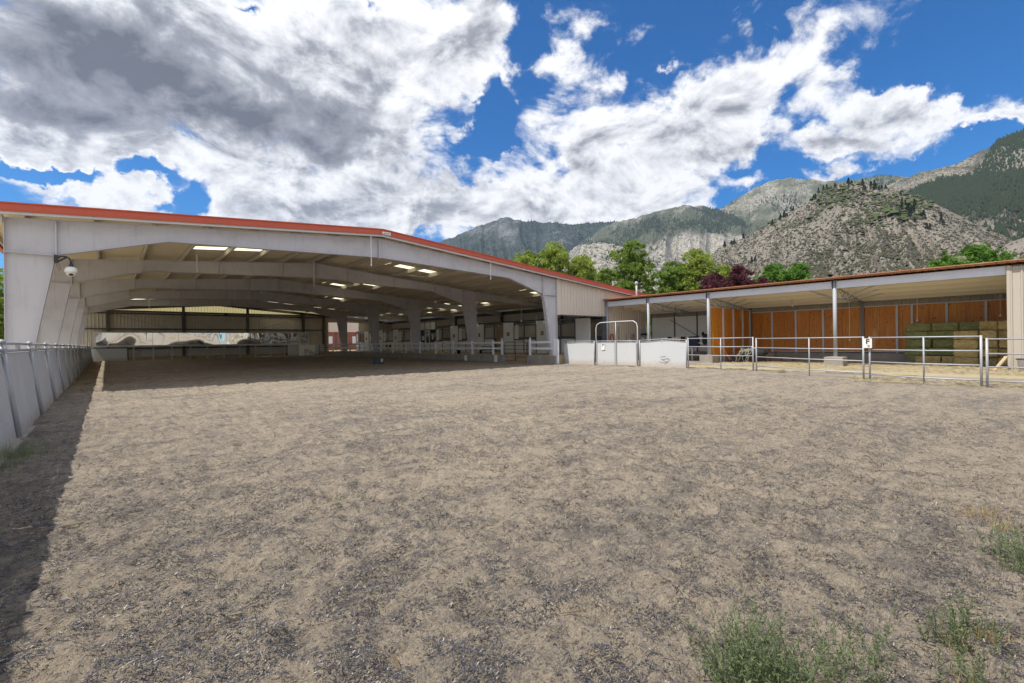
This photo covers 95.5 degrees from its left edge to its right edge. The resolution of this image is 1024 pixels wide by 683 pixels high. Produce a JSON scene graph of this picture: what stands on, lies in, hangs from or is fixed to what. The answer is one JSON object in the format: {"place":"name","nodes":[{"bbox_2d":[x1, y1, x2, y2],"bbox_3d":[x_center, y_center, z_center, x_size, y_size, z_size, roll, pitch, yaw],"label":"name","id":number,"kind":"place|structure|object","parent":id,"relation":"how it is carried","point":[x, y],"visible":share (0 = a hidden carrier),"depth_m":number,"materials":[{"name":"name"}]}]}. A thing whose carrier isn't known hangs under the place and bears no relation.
{"place":"outdoors","nodes":[
{"label":"outdoors","id":0,"kind":"place"},
{"bbox_2d":[320,350,595,363],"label":"aisle floor","id":1,"kind":"structure","parent":0,"point":[521,357],"depth_m":38.70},
{"bbox_2d":[328,322,358,349],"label":"loading canopy","id":2,"kind":"object","parent":1,"relation":"on","point":[351,327],"visible":0.26,"depth_m":73.59,"materials":[{"name":"beige"}]},
{"bbox_2d":[356,331,392,350],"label":"horse stall","id":3,"kind":"object","parent":1,"relation":"on","point":[365,338],"visible":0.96,"depth_m":66.89,"materials":[{"name":"metal"}]},
{"bbox_2d":[369,330,406,350],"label":"horse stall","id":4,"kind":"object","parent":1,"relation":"on","point":[381,336],"visible":0.2,"depth_m":62.58,"materials":[{"name":"metal"}]},
{"bbox_2d":[383,329,409,350],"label":"horse stall","id":5,"kind":"object","parent":1,"relation":"on","point":[395,336],"visible":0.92,"depth_m":60.04,"materials":[{"name":"metal"}]},
{"bbox_2d":[398,328,441,350],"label":"horse stall","id":6,"kind":"object","parent":1,"relation":"on","point":[410,338],"visible":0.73,"depth_m":57.49,"materials":[{"name":"metal"}]},
{"bbox_2d":[420,321,436,351],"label":"tack office","id":7,"kind":"structure","parent":1,"relation":"on","point":[428,333],"depth_m":53.17,"materials":[{"name":"grey"}]},
{"bbox_2d":[425,330,429,351],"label":"door","id":8,"kind":"structure","parent":7,"relation":"in","point":[427,332],"depth_m":53.34,"materials":[{"name":"white paint"}]},
{"bbox_2d":[436,325,485,351],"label":"horse stall","id":9,"kind":"object","parent":1,"relation":"on","point":[452,336],"visible":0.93,"depth_m":50.23,"materials":[{"name":"metal"}]},
{"bbox_2d":[442,329,449,351],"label":"door","id":10,"kind":"structure","parent":9,"relation":"in","point":[446,335],"depth_m":50.39,"materials":[{"name":"metal"}]},
{"bbox_2d":[458,324,495,351],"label":"horse stall","id":11,"kind":"object","parent":1,"relation":"on","point":[480,332],"visible":0.45,"depth_m":47.64,"materials":[{"name":"metal"}]},
{"bbox_2d":[484,322,535,352],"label":"horse stall","id":12,"kind":"object","parent":1,"relation":"on","point":[505,331],"visible":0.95,"depth_m":43.96,"materials":[{"name":"metal"}]},
{"bbox_2d":[485,326,493,351],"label":"door","id":13,"kind":"structure","parent":12,"relation":"in","point":[486,340],"depth_m":44.73,"materials":[{"name":"metal"}]},
{"bbox_2d":[496,325,502,351],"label":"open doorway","id":14,"kind":"structure","parent":12,"relation":"in","point":[499,328],"depth_m":44.11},
{"bbox_2d":[513,320,574,352],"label":"horse stall","id":15,"kind":"object","parent":1,"relation":"on","point":[540,332],"visible":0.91,"depth_m":40.52,"materials":[{"name":"metal"}]},
{"bbox_2d":[524,324,535,352],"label":"door","id":16,"kind":"structure","parent":15,"relation":"in","point":[526,340],"depth_m":40.32,"materials":[{"name":"metal"}]},
{"bbox_2d":[557,317,608,353],"bbox_3d":[5.859,-0.454,38.238,3.800,2.800,4.450,-1,0,-41],"label":"horse stall","id":17,"kind":"object","parent":1,"relation":"on","point":[585,329],"visible":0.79,"depth_m":36.47,"materials":[{"name":"metal"}]},
{"bbox_2d":[561,322,574,352],"bbox_3d":[4.424,-0.301,37.124,0.170,2.450,1.500,-1,0,-41],"label":"door","id":18,"kind":"structure","parent":17,"relation":"in","point":[572,338],"depth_m":37.25,"materials":[{"name":"metal"}]},
{"bbox_2d":[341,217,613,320],"bbox_3d":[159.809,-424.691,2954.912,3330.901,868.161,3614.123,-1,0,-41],"label":"mountain","id":19,"kind":"structure","parent":0,"point":[507,234],"depth_m":3039.20,"materials":[{"name":"stone"}]},
{"bbox_2d":[370,219,616,320],"bbox_3d":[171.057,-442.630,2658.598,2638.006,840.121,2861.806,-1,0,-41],"label":"pine forest","id":20,"kind":"object","parent":19,"relation":"on","point":[524,244],"visible":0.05,"depth_m":3056.82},
{"bbox_2d":[0,355,1023,682],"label":"arena sand","id":21,"kind":"structure","parent":0,"point":[118,393],"depth_m":4.13,"materials":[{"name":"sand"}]},
{"bbox_2d":[0,452,35,469],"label":"grass tuft","id":22,"kind":"object","parent":21,"relation":"on","point":[6,464],"visible":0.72,"depth_m":5.86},
{"bbox_2d":[0,438,85,465],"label":"grass tuft","id":23,"kind":"object","parent":21,"relation":"on","point":[12,454],"visible":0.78,"depth_m":6.39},
{"bbox_2d":[0,339,92,465],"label":"kick wall","id":24,"kind":"structure","parent":21,"relation":"on","point":[32,387],"depth_m":9.70,"materials":[{"name":"wood"}]},
{"bbox_2d":[91,344,323,360],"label":"end kick wall","id":25,"kind":"structure","parent":21,"relation":"on","point":[118,354],"depth_m":55.51,"materials":[{"name":"white paint"}]},
{"bbox_2d":[0,201,647,359],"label":"riding barn","id":26,"kind":"structure","parent":21,"relation":"on","point":[137,270],"depth_m":30.90,"materials":[{"name":"grey metal"}]},
{"bbox_2d":[54,255,77,276],"bbox_3d":[-15.067,-2.551,15.711,0.585,0.696,0.340,-1,0,-41],"label":"security camera","id":27,"kind":"object","parent":26,"relation":"attached to","point":[71,270],"visible":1,"depth_m":15.67,"materials":[{"name":"paint"}]},
{"bbox_2d":[94,332,308,346],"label":"wall mirror","id":28,"kind":"object","parent":26,"relation":"attached to","point":[108,339],"depth_m":55.93,"materials":[{"name":"white"}]},
{"bbox_2d":[331,351,555,363],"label":"concrete curb","id":29,"kind":"structure","parent":21,"relation":"on","point":[544,359],"depth_m":39.80,"materials":[{"name":"white paint"}]},
{"bbox_2d":[332,338,502,354],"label":"rail fence","id":30,"kind":"object","parent":29,"relation":"on","point":[420,347],"visible":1,"depth_m":43.00,"materials":[{"name":"white plastic"}]},
{"bbox_2d":[529,338,558,363],"bbox_3d":[2.126,0.586,31.492,0.190,1.810,2.820,-1,0,-41],"label":"rail fence","id":31,"kind":"object","parent":29,"relation":"on","point":[555,347],"visible":0.98,"depth_m":30.80,"materials":[{"name":"white plastic"}]},
{"bbox_2d":[564,341,594,364],"bbox_3d":[4.308,0.741,29.909,0.092,1.561,2.584,-1,0,-41],"label":"kick panel","id":32,"kind":"object","parent":21,"relation":"on","point":[578,352],"visible":0.93,"depth_m":29.88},
{"bbox_2d":[596,320,637,365],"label":"arched gate","id":33,"kind":"structure","parent":21,"relation":"on","point":[616,353],"depth_m":27.66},
{"bbox_2d":[639,339,686,367],"bbox_3d":[8.212,0.652,25.434,0.092,1.631,2.904,-1,0,-41],"label":"kick panel","id":34,"kind":"object","parent":21,"relation":"on","point":[666,354],"visible":0.88,"depth_m":25.38,"materials":[{"name":"plastic"}]},
{"bbox_2d":[673,608,785,682],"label":"weed plant","id":35,"kind":"object","parent":21,"relation":"on","point":[745,667],"visible":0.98,"depth_m":1.98,"materials":[{"name":"plant"}]},
{"bbox_2d":[709,590,802,682],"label":"weed plant","id":36,"kind":"object","parent":21,"relation":"on","point":[745,636],"visible":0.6,"depth_m":2.14,"materials":[{"name":"plant"}]},
{"bbox_2d":[725,616,846,682],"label":"weed plant","id":37,"kind":"object","parent":21,"relation":"on","point":[809,678],"visible":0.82,"depth_m":1.96,"materials":[{"name":"plant"}]},
{"bbox_2d":[804,602,884,682],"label":"weed plant","id":38,"kind":"object","parent":21,"relation":"on","point":[837,660],"visible":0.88,"depth_m":2.04,"materials":[{"name":"plant"}]},
{"bbox_2d":[855,597,901,682],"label":"weed plant","id":39,"kind":"object","parent":21,"relation":"on","point":[874,647],"visible":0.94,"depth_m":2.09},
{"bbox_2d":[915,593,1009,660],"bbox_3d":[2.147,1.354,2.224,0.305,0.240,0.321,-1,0,-41],"label":"weed plant","id":40,"kind":"object","parent":21,"relation":"on","point":[950,632],"visible":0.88,"depth_m":2.23,"materials":[{"name":"green plant"}]},
{"bbox_2d":[925,627,1014,682],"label":"weed plant","id":41,"kind":"object","parent":21,"relation":"on","point":[973,678],"visible":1,"depth_m":1.99,"materials":[{"name":"green plant"}]},
{"bbox_2d":[936,497,1019,524],"bbox_3d":[3.923,1.404,3.864,0.537,0.114,0.618,-1,0,-41],"label":"dry tuft","id":42,"kind":"object","parent":21,"relation":"on","point":[982,513],"visible":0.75,"depth_m":3.88,"materials":[{"name":"beige plant"}]},
{"bbox_2d":[938,588,1021,648],"bbox_3d":[2.315,1.355,2.254,0.280,0.232,0.277,-1,0,-17],"label":"weed plant","id":43,"kind":"object","parent":21,"relation":"on","point":[968,622],"visible":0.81,"depth_m":2.31,"materials":[{"name":"green plant"}]},
{"bbox_2d":[977,515,1019,530],"bbox_3d":[3.811,1.395,3.587,0.339,0.135,0.226,-1,0,-8],"label":"dry tuft","id":44,"kind":"object","parent":21,"relation":"on","point":[1005,527],"visible":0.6,"depth_m":3.61,"materials":[{"name":"beige plant"}]},
{"bbox_2d":[976,517,1023,560],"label":"weed plant","id":45,"kind":"object","parent":21,"relation":"on","point":[1006,542],"visible":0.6,"depth_m":3.16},
{"bbox_2d":[978,520,1023,574],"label":"weed plant","id":46,"kind":"object","parent":21,"relation":"on","point":[1019,558],"visible":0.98,"depth_m":2.95,"materials":[{"name":"green plant"}]},
{"bbox_2d":[0,0,1023,273],"label":"sky","id":47,"kind":"structure","parent":0,"point":[433,120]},
{"bbox_2d":[561,242,667,292],"bbox_3d":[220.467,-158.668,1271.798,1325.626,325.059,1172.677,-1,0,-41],"label":"mountain","id":48,"kind":"structure","parent":0,"point":[598,250],"depth_m":1385.75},
{"bbox_2d":[568,205,748,272],"bbox_3d":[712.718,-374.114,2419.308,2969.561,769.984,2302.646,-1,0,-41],"label":"mountain","id":49,"kind":"structure","parent":0,"point":[678,244],"depth_m":2270.37,"materials":[{"name":"stone"}]},
{"bbox_2d":[580,206,746,260],"bbox_3d":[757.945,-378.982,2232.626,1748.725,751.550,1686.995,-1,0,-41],"label":"pine forest","id":50,"kind":"object","parent":49,"relation":"on","point":[736,219],"visible":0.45,"depth_m":2438.89,"materials":[{"name":"plant"}]},
{"bbox_2d":[595,358,1023,390],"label":"yard","id":51,"kind":"structure","parent":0,"point":[832,374],"depth_m":18.29,"materials":[{"name":"sand"}]},
{"bbox_2d":[665,337,701,360],"bbox_3d":[12.700,0.518,32.908,0.100,1.670,4.100,-1,0,-41],"label":"saddle rack","id":52,"kind":"object","parent":51,"relation":"on","point":[685,338],"visible":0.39,"depth_m":32.87,"materials":[{"name":"beige"}]},
{"bbox_2d":[688,336,699,345],"bbox_3d":[12.825,0.016,32.758,0.277,0.807,0.750,-1,0,-41],"label":"blanket","id":53,"kind":"object","parent":52,"relation":"hanging from","point":[693,342],"visible":0.74,"depth_m":32.63,"materials":[{"name":"blue fabric"}]},
{"bbox_2d":[687,337,753,370],"bbox_3d":[10.180,0.640,22.884,0.061,1.680,3.313,-1,0,-39],"label":"pipe fence panel","id":54,"kind":"object","parent":51,"relation":"on","point":[720,355],"visible":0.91,"depth_m":22.79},
{"bbox_2d":[696,366,867,373],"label":"straw stalks","id":55,"kind":"object","parent":51,"relation":"on","point":[792,370],"visible":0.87,"depth_m":20.88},
{"bbox_2d":[755,336,864,378],"bbox_3d":[11.844,0.641,18.940,0.062,1.630,5.223,-1,0,-13],"label":"pipe fence panel","id":56,"kind":"object","parent":51,"relation":"on","point":[862,360],"visible":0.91,"depth_m":18.51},
{"bbox_2d":[602,259,1023,370],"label":"open shed","id":57,"kind":"structure","parent":51,"relation":"on","point":[888,304],"depth_m":27.69,"materials":[{"name":"paint"}]},
{"bbox_2d":[687,360,1023,378],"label":"straw litter","id":58,"kind":"object","parent":51,"relation":"on","point":[950,374],"visible":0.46,"depth_m":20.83,"materials":[{"name":"plant"}]},
{"bbox_2d":[732,348,768,362],"bbox_3d":[14.850,0.850,29.051,1.098,0.947,2.159,-1,0,-41],"label":"rope tub","id":59,"kind":"object","parent":58,"relation":"on","point":[761,353],"visible":0.79,"depth_m":28.69,"materials":[{"name":"rubber"}]},
{"bbox_2d":[906,355,930,362],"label":"hay bale","id":60,"kind":"object","parent":51,"relation":"on","point":[911,359],"visible":0.42,"depth_m":25.46},
{"bbox_2d":[904,347,928,354],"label":"hay bale","id":61,"kind":"object","parent":60,"relation":"on","point":[914,352],"visible":0.83,"depth_m":25.35},
{"bbox_2d":[906,339,931,347],"bbox_3d":[22.244,0.096,25.395,0.677,0.570,1.160,0,0,-42],"label":"hay bale","id":62,"kind":"object","parent":61,"relation":"on","point":[916,343],"visible":0.89,"depth_m":25.25},
{"bbox_2d":[902,331,927,339],"bbox_3d":[22.132,-0.345,25.470,0.648,0.557,1.169,-2,1,-42],"label":"hay bale","id":63,"kind":"object","parent":62,"relation":"on","point":[914,333],"visible":0.83,"depth_m":25.31},
{"bbox_2d":[906,323,931,331],"bbox_3d":[22.217,-0.786,25.390,0.660,0.580,1.184,0,-1,-42],"label":"hay bale","id":64,"kind":"object","parent":63,"relation":"on","point":[921,327],"visible":1,"depth_m":25.18},
{"bbox_2d":[868,335,982,386],"bbox_3d":[13.043,0.633,14.851,0.061,1.610,3.012,-1,0,-23],"label":"pipe fence panel","id":65,"kind":"object","parent":51,"relation":"on","point":[980,365],"visible":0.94,"depth_m":14.69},
{"bbox_2d":[863,338,871,347],"bbox_3d":[12.349,0.058,16.150,0.240,0.330,0.020,-1,0,37],"label":"letter sign","id":66,"kind":"object","parent":65,"relation":"attached to","point":[867,342],"visible":1,"depth_m":16.15,"materials":[{"name":"white paint"}]},
{"bbox_2d":[915,356,941,363],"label":"hay bale","id":67,"kind":"object","parent":51,"relation":"on","point":[932,359],"visible":0.76,"depth_m":24.35},
{"bbox_2d":[835,375,1023,388],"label":"straw stalks","id":68,"kind":"object","parent":51,"relation":"on","point":[952,382],"visible":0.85,"depth_m":15.04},
{"bbox_2d":[941,356,954,363],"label":"hay bale","id":69,"kind":"object","parent":51,"relation":"on","point":[947,359],"visible":0.38,"depth_m":23.84},
{"bbox_2d":[954,357,979,365],"bbox_3d":[22.394,0.975,22.902,0.717,0.532,0.984,-1,0,-42],"label":"hay bale","id":70,"kind":"object","parent":51,"relation":"on","point":[966,360],"visible":0.67,"depth_m":22.71},
{"bbox_2d":[953,348,978,356],"bbox_3d":[22.363,0.545,22.890,0.717,0.532,0.984,-1,0,-42],"label":"hay bale","id":71,"kind":"object","parent":70,"relation":"on","point":[965,353],"visible":0.88,"depth_m":22.69},
{"bbox_2d":[953,339,978,348],"bbox_3d":[22.368,0.115,22.901,0.717,0.532,0.984,-1,0,-43],"label":"hay bale","id":72,"kind":"object","parent":71,"relation":"on","point":[969,343],"visible":0.98,"depth_m":22.70},
{"bbox_2d":[953,330,978,339],"bbox_3d":[22.333,-0.314,22.871,0.754,0.579,0.979,-1,0,-43],"label":"hay bale","id":73,"kind":"object","parent":72,"relation":"on","point":[967,333],"visible":0.94,"depth_m":22.69},
{"bbox_2d":[979,357,997,365],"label":"hay bale","id":74,"kind":"object","parent":51,"relation":"on","point":[993,361],"visible":0.49,"depth_m":22.36},
{"bbox_2d":[983,348,998,357],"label":"hay bale","id":75,"kind":"object","parent":74,"relation":"on","point":[993,350],"visible":0.61,"depth_m":22.16},
{"bbox_2d":[979,339,998,347],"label":"hay bale","id":76,"kind":"object","parent":75,"relation":"on","point":[993,343],"visible":0.52,"depth_m":22.33},
{"bbox_2d":[978,330,997,338],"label":"hay bale","id":77,"kind":"object","parent":76,"relation":"on","point":[989,333],"visible":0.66,"depth_m":22.24},
{"bbox_2d":[979,321,997,329],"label":"hay bale","id":78,"kind":"object","parent":77,"relation":"on","point":[988,325],"visible":0.92,"depth_m":22.42},
{"bbox_2d":[985,338,1023,387],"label":"pipe fence panel","id":79,"kind":"object","parent":51,"relation":"on","point":[987,362],"visible":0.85,"depth_m":13.24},
{"bbox_2d":[720,175,907,234],"bbox_3d":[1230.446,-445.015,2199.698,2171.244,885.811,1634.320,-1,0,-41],"label":"mountain","id":80,"kind":"structure","parent":0,"point":[764,214],"depth_m":2436.97,"materials":[{"name":"stone"}]},
{"bbox_2d":[722,173,898,231],"bbox_3d":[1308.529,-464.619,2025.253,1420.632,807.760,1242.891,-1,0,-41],"label":"pine forest","id":81,"kind":"object","parent":80,"relation":"on","point":[795,203],"visible":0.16,"depth_m":2380.23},
{"bbox_2d":[646,183,1011,340],"bbox_3d":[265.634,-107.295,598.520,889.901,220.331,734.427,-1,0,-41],"label":"mountain","id":82,"kind":"structure","parent":0,"point":[837,210],"depth_m":473.12,"materials":[{"name":"stone"}]},
{"bbox_2d":[646,183,1013,340],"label":"hill shrubs","id":83,"kind":"object","parent":82,"relation":"on","point":[820,269],"visible":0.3,"depth_m":439.90,"materials":[{"name":"plant"}]},
{"bbox_2d":[766,181,934,227],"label":"hill shrubs","id":84,"kind":"object","parent":82,"relation":"on","point":[909,201],"visible":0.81,"depth_m":546.14,"materials":[{"name":"plant"}]},
{"bbox_2d":[885,138,1023,237],"bbox_3d":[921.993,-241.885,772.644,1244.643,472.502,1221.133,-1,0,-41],"label":"mountain","id":85,"kind":"structure","parent":0,"point":[970,163],"depth_m":1029.14,"materials":[{"name":"grey stone"}]},
{"bbox_2d":[888,128,1023,240],"bbox_3d":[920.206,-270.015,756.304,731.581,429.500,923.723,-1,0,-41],"label":"pine forest","id":86,"kind":"object","parent":85,"relation":"on","point":[974,188],"visible":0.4,"depth_m":902.20,"materials":[{"name":"plant"}]},
{"bbox_2d":[995,238,1023,259],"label":"mountain","id":87,"kind":"structure","parent":0,"point":[1017,246],"depth_m":295.22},
{"bbox_3d":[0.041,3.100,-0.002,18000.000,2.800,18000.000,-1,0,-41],"label":"ground","id":88,"kind":"structure","parent":0,"visible":0},
{"bbox_2d":[329,316,389,349],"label":"brick house","id":89,"kind":"structure","parent":88,"relation":"on","point":[351,337],"depth_m":91.29,"materials":[{"name":"brick"}]},
{"bbox_2d":[498,250,538,311],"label":"cottonwood tree","id":90,"kind":"object","parent":88,"relation":"on","point":[526,258],"visible":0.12,"depth_m":78.48,"materials":[{"name":"green plant"}]},
{"bbox_2d":[519,241,577,309],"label":"cottonwood tree","id":91,"kind":"object","parent":88,"relation":"on","point":[551,255],"visible":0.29,"depth_m":77.96,"materials":[{"name":"green plant"}]},
{"bbox_2d":[567,252,597,280],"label":"cottonwood tree","id":92,"kind":"object","parent":88,"relation":"on","point":[588,269],"visible":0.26,"depth_m":76.92,"materials":[{"name":"green plant"}]},
{"bbox_2d":[594,267,612,284],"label":"cottonwood tree","id":93,"kind":"object","parent":88,"relation":"on","point":[602,274],"visible":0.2,"depth_m":58.17,"materials":[{"name":"green plant"}]},
{"bbox_2d":[606,239,657,335],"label":"cottonwood tree","id":94,"kind":"object","parent":88,"relation":"on","point":[629,263],"visible":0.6,"depth_m":56.92,"materials":[{"name":"green plant"}]},
{"bbox_2d":[643,261,693,324],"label":"cottonwood tree","id":95,"kind":"object","parent":88,"relation":"on","point":[668,276],"visible":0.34,"depth_m":64.59,"materials":[{"name":"green plant"}]},
{"bbox_2d":[671,248,716,291],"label":"cottonwood tree","id":96,"kind":"object","parent":88,"relation":"on","point":[695,268],"visible":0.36,"depth_m":63.71,"materials":[{"name":"green plant"}]},
{"bbox_2d":[698,272,729,289],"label":"plum tree","id":97,"kind":"object","parent":88,"relation":"on","point":[719,281],"visible":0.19,"depth_m":50.17,"materials":[{"name":"purple plant"}]},
{"bbox_2d":[704,263,731,285],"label":"cottonwood tree","id":98,"kind":"object","parent":88,"relation":"on","point":[722,269],"visible":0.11,"depth_m":63.82,"materials":[{"name":"green plant"}]},
{"bbox_2d":[724,264,755,286],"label":"plum tree","id":99,"kind":"object","parent":88,"relation":"on","point":[737,273],"visible":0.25,"depth_m":49.08,"materials":[{"name":"purple plant"}]},
{"bbox_2d":[754,276,775,283],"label":"plum tree","id":100,"kind":"object","parent":88,"relation":"on","point":[761,280],"visible":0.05,"depth_m":48.27,"materials":[{"name":"purple plant"}]},
{"bbox_2d":[753,263,792,281],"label":"cottonwood tree","id":101,"kind":"object","parent":88,"relation":"on","point":[774,272],"visible":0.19,"depth_m":55.72,"materials":[{"name":"green plant"}]},
{"bbox_2d":[783,261,812,280],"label":"cottonwood tree","id":102,"kind":"object","parent":88,"relation":"on","point":[798,273],"visible":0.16,"depth_m":55.07,"materials":[{"name":"green plant"}]},
{"bbox_2d":[928,252,964,267],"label":"cottonwood tree","id":103,"kind":"object","parent":88,"relation":"on","point":[946,260],"visible":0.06,"depth_m":43.95,"materials":[{"name":"green plant"}]},
{"bbox_2d":[956,243,1016,265],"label":"cottonwood tree","id":104,"kind":"object","parent":88,"relation":"on","point":[978,253],"visible":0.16,"depth_m":41.77,"materials":[{"name":"green plant"}]},
{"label":"hay bale","id":105,"kind":"object","parent":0,"visible":0},
{"bbox_2d":[928,347,953,355],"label":"hay bale","id":106,"kind":"object","parent":105,"relation":"on","point":[945,353],"visible":0.84,"depth_m":24.53},
{"bbox_2d":[932,339,953,346],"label":"hay bale","id":107,"kind":"object","parent":106,"relation":"on","point":[943,342],"visible":0.7,"depth_m":24.49},
{"bbox_2d":[928,330,953,338],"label":"hay bale","id":108,"kind":"object","parent":107,"relation":"on","point":[940,333],"visible":0.77,"depth_m":24.51},
{"bbox_2d":[932,322,958,330],"bbox_3d":[22.913,-0.784,24.561,0.677,0.570,1.160,-1,0,-41],"label":"hay bale","id":109,"kind":"object","parent":108,"relation":"on","point":[948,326],"visible":0.98,"depth_m":24.38},
{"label":"hay bale","id":110,"kind":"object","parent":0,"visible":0},
{"bbox_2d":[959,321,979,330],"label":"hay bale","id":111,"kind":"object","parent":110,"relation":"on","point":[969,326],"visible":0.63,"depth_m":23.75},
{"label":"outer yard","id":112,"kind":"structure","parent":0,"visible":0},
{"bbox_2d":[0,274,36,347],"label":"cottonwood tree","id":113,"kind":"object","parent":112,"relation":"on","point":[1,308],"visible":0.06,"depth_m":39.10,"materials":[{"name":"green plant"}]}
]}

